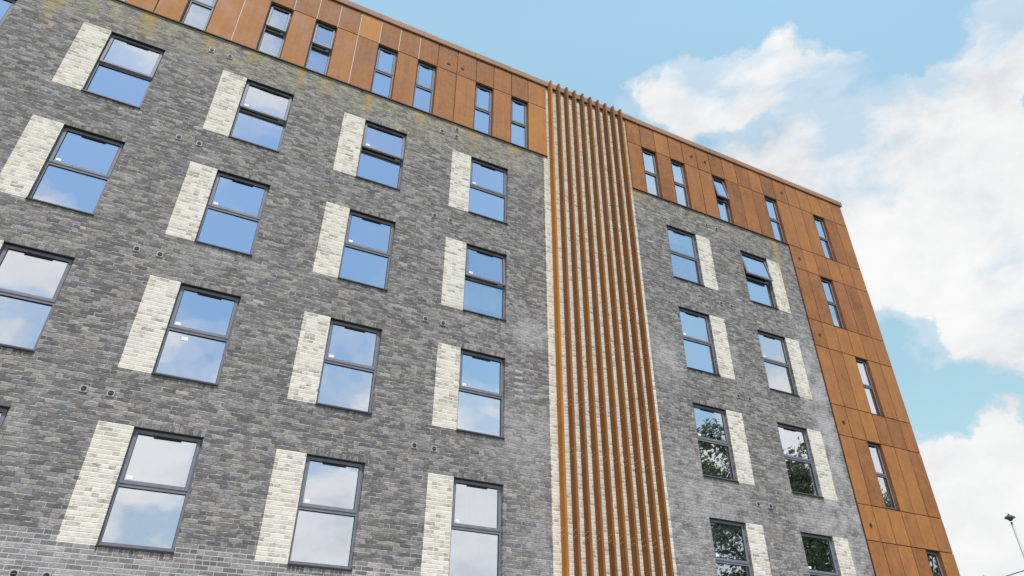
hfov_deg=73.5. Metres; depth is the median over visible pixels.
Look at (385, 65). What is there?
window
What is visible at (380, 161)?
window
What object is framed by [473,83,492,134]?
window
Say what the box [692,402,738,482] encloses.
window
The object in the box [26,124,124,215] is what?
window
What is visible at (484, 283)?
window
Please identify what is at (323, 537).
window
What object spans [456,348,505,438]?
window
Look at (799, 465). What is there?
window
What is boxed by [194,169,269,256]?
window
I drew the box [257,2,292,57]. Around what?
window
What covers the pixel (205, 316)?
window
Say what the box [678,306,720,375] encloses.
window
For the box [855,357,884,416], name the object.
window
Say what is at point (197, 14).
window
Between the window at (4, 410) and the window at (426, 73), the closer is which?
the window at (4, 410)
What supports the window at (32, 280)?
in the apartment building
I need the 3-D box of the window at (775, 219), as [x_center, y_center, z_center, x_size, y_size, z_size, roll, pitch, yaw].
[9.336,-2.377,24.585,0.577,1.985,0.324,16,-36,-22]
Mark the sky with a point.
(908, 115)
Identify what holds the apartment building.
on the ground
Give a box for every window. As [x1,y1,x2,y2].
[0,0,16,25]
[0,241,75,351]
[0,405,9,429]
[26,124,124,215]
[81,31,164,108]
[95,426,203,553]
[151,282,241,386]
[180,0,216,30]
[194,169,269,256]
[228,78,293,152]
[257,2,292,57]
[287,454,364,571]
[305,20,336,74]
[315,317,382,414]
[338,208,395,290]
[355,119,406,190]
[371,44,397,98]
[412,60,436,112]
[448,477,503,575]
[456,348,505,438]
[463,243,506,321]
[468,156,507,224]
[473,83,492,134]
[511,96,527,148]
[642,148,661,196]
[666,224,704,286]
[670,159,691,207]
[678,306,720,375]
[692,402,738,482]
[709,517,751,575]
[712,175,733,223]
[740,250,778,309]
[757,329,799,396]
[764,196,786,242]
[777,422,823,498]
[800,531,838,575]
[813,215,836,261]
[820,276,846,329]
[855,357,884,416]
[867,441,899,510]
[925,550,945,575]
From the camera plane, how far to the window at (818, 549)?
17.74 m
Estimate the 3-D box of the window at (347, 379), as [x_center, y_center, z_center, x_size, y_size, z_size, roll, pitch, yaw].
[-3.393,1.636,14.360,1.152,2.005,0.179,16,-36,-22]
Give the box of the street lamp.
[1004,514,1023,556]
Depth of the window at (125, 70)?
15.45 m
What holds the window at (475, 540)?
in the apartment building
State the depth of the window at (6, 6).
14.88 m
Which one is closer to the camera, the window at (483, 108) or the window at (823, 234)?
the window at (483, 108)
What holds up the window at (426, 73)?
in the apartment building
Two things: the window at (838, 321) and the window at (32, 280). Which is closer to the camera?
the window at (32, 280)
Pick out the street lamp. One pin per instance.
(1008, 517)
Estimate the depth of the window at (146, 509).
11.63 m
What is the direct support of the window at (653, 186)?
in the apartment building
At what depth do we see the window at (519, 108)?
20.79 m
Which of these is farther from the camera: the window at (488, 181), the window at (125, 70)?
the window at (488, 181)
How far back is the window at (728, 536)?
16.55 m
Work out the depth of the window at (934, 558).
19.51 m
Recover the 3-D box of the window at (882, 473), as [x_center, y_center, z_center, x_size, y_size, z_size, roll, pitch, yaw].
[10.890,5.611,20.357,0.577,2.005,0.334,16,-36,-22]
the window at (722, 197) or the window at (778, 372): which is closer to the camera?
the window at (778, 372)
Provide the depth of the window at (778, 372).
20.76 m
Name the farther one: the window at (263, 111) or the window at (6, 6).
the window at (263, 111)
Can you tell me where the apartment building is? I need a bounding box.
[0,0,959,575]
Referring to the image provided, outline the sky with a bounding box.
[349,0,1023,575]
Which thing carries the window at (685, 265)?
in the apartment building
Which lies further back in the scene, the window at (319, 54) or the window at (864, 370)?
the window at (864, 370)
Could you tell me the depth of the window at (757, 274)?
22.34 m
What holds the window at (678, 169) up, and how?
in the apartment building
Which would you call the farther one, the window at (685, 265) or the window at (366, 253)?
the window at (685, 265)

